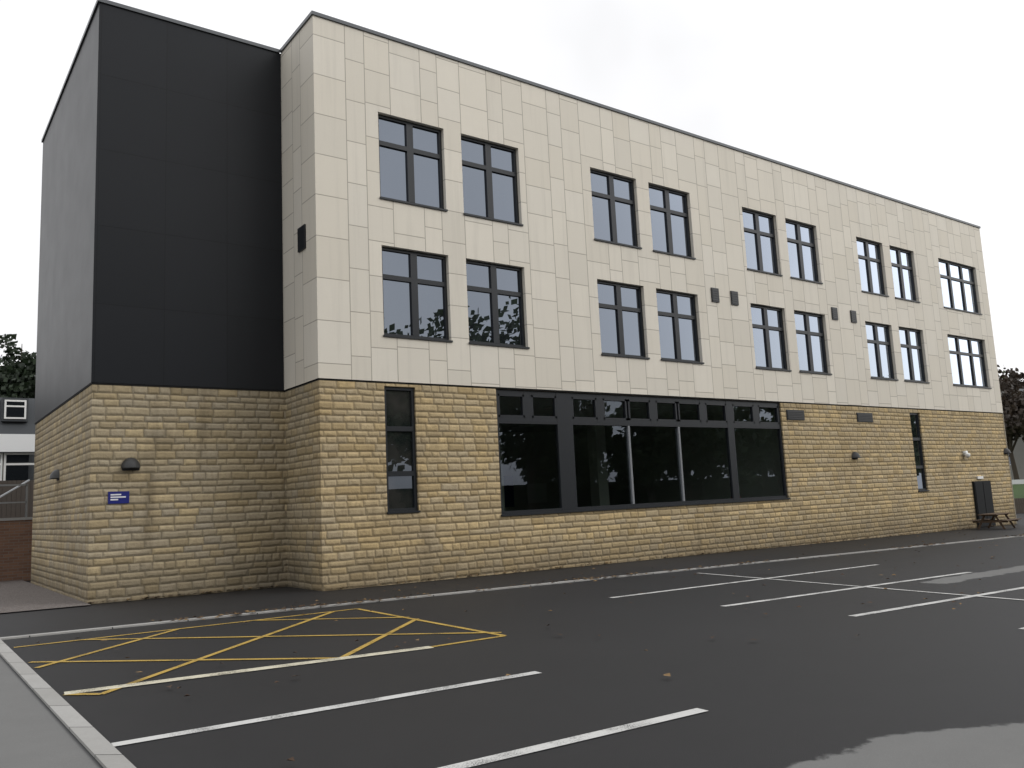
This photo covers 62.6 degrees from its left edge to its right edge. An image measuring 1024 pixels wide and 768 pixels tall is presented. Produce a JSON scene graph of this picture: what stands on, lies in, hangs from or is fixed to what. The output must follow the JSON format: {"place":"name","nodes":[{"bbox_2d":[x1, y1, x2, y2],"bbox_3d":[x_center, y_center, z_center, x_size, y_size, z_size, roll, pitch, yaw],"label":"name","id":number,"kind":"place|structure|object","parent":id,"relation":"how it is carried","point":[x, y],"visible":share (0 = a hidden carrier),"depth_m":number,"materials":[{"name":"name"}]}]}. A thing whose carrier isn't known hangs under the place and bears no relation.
{"place":"outdoors","nodes":[
{"label":"outdoors","id":0,"kind":"place"},
{"bbox_2d":[0,397,34,517],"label":"neighbour block","id":1,"kind":"structure","parent":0,"point":[17,439],"depth_m":35.28,"materials":[{"name":"grey paint"}]},
{"bbox_2d":[0,511,1023,767],"bbox_3d":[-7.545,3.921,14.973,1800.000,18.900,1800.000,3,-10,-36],"label":"ground","id":2,"kind":"structure","parent":0,"point":[810,681],"depth_m":7.45,"materials":[{"name":"black asphalt"}]},
{"bbox_2d":[0,517,32,581],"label":"brick retaining wall","id":3,"kind":"structure","parent":2,"relation":"on","point":[15,547],"depth_m":22.14,"materials":[{"name":"brick"}]},
{"bbox_2d":[0,580,90,612],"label":"pavement","id":4,"kind":"structure","parent":2,"relation":"on","point":[19,595],"depth_m":16.35,"materials":[{"name":"grey concrete"}]},
{"bbox_2d":[0,535,1023,767],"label":"kerb edging","id":5,"kind":"object","parent":2,"relation":"on","point":[100,748],"visible":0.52,"depth_m":8.10,"materials":[{"name":"grey concrete"}]},
{"bbox_2d":[14,565,1023,767],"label":"road markings","id":6,"kind":"object","parent":2,"relation":"on","point":[543,746],"visible":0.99,"depth_m":7.83,"materials":[{"name":"white paint"}]},
{"bbox_2d":[31,0,1016,603],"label":"school building","id":7,"kind":"structure","parent":2,"relation":"on","point":[319,294],"depth_m":18.36,"materials":[{"name":"stone"}]},
{"bbox_2d":[49,469,59,480],"bbox_3d":[-9.851,1.958,18.131,0.185,0.242,0.340,3,-10,-36],"label":"wall light","id":8,"kind":"object","parent":7,"relation":"attached to","point":[55,474],"depth_m":18.04,"materials":[{"name":"grey metal"}]},
{"bbox_2d":[121,457,139,470],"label":"wall light","id":9,"kind":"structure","parent":7,"relation":"attached to","point":[130,463],"depth_m":15.62,"materials":[{"name":"grey metal"}]},
{"bbox_2d":[499,396,782,510],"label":"window","id":10,"kind":"structure","parent":7,"relation":"attached to","point":[529,467],"depth_m":28.55,"materials":[{"name":"glass"}]},
{"bbox_2d":[852,452,860,458],"bbox_3d":[10.911,2.254,26.659,0.340,0.242,0.185,3,-10,-36],"label":"wall lamp","id":11,"kind":"object","parent":7,"relation":"attached to","point":[855,455],"depth_m":26.60,"materials":[{"name":"grey metal"}]},
{"bbox_2d":[962,451,969,457],"bbox_3d":[16.648,2.575,30.830,0.200,0.260,0.230,3,-10,-36],"label":"security camera","id":12,"kind":"object","parent":7,"relation":"attached to","point":[966,454],"visible":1,"depth_m":30.78,"materials":[{"name":"white plastic"}]},
{"bbox_2d":[1004,448,1010,453],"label":"wall light","id":13,"kind":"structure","parent":7,"relation":"attached to","point":[1006,451],"depth_m":32.79,"materials":[{"name":"grey metal"}]},
{"bbox_2d":[36,526,1023,760],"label":"fallen leaves","id":14,"kind":"object","parent":2,"relation":"on","point":[292,758],"visible":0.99,"depth_m":14.93,"materials":[{"name":"brown plant"}]},
{"bbox_2d":[969,512,1021,528],"bbox_3d":[16.962,4.820,29.558,1.330,0.547,1.232,4,-10,-40],"label":"picnic table","id":15,"kind":"object","parent":2,"relation":"on","point":[989,521],"visible":0.99,"depth_m":29.47,"materials":[{"name":"brown wood"}]},
{"bbox_2d":[0,0,1023,380],"label":"sky","id":16,"kind":"structure","parent":0,"point":[920,103],"materials":[{"name":"white"}]},
{"bbox_2d":[1012,479,1023,507],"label":"bank grass","id":17,"kind":"structure","parent":0,"point":[1018,490],"depth_m":56.49,"materials":[{"name":"green plant"}]},
{"bbox_2d":[997,365,1023,388],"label":"tree","id":18,"kind":"object","parent":17,"relation":"on","point":[1012,374],"visible":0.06,"depth_m":93.96,"materials":[{"name":"green plant"}]},
{"bbox_2d":[999,376,1023,479],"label":"tree","id":19,"kind":"object","parent":17,"relation":"on","point":[1013,409],"visible":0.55,"depth_m":63.78,"materials":[{"name":"green plant"}]},
{"bbox_2d":[1001,389,1023,479],"bbox_3d":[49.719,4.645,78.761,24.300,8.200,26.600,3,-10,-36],"label":"tree","id":20,"kind":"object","parent":17,"relation":"on","point":[1018,452],"depth_m":69.41,"materials":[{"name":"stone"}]},
{"bbox_2d":[1012,479,1023,483],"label":"white kerb wall","id":21,"kind":"structure","parent":17,"relation":"on","point":[1020,481],"depth_m":60.11,"materials":[{"name":"white paint"}]},
{"bbox_2d":[1014,498,1023,512],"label":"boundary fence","id":22,"kind":"object","parent":17,"relation":"on","point":[1020,507],"visible":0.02,"depth_m":46.13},
{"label":"terrace ground","id":23,"kind":"structure","parent":0,"visible":0},
{"bbox_2d":[0,479,29,516],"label":"handrail","id":24,"kind":"object","parent":23,"relation":"on","point":[26,501],"visible":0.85,"depth_m":23.64,"materials":[{"name":"silver metal"}]},
{"bbox_2d":[0,334,35,397],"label":"tree","id":25,"kind":"object","parent":23,"relation":"on","point":[18,379],"visible":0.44,"depth_m":48.99,"materials":[{"name":"green plant"}]}
]}

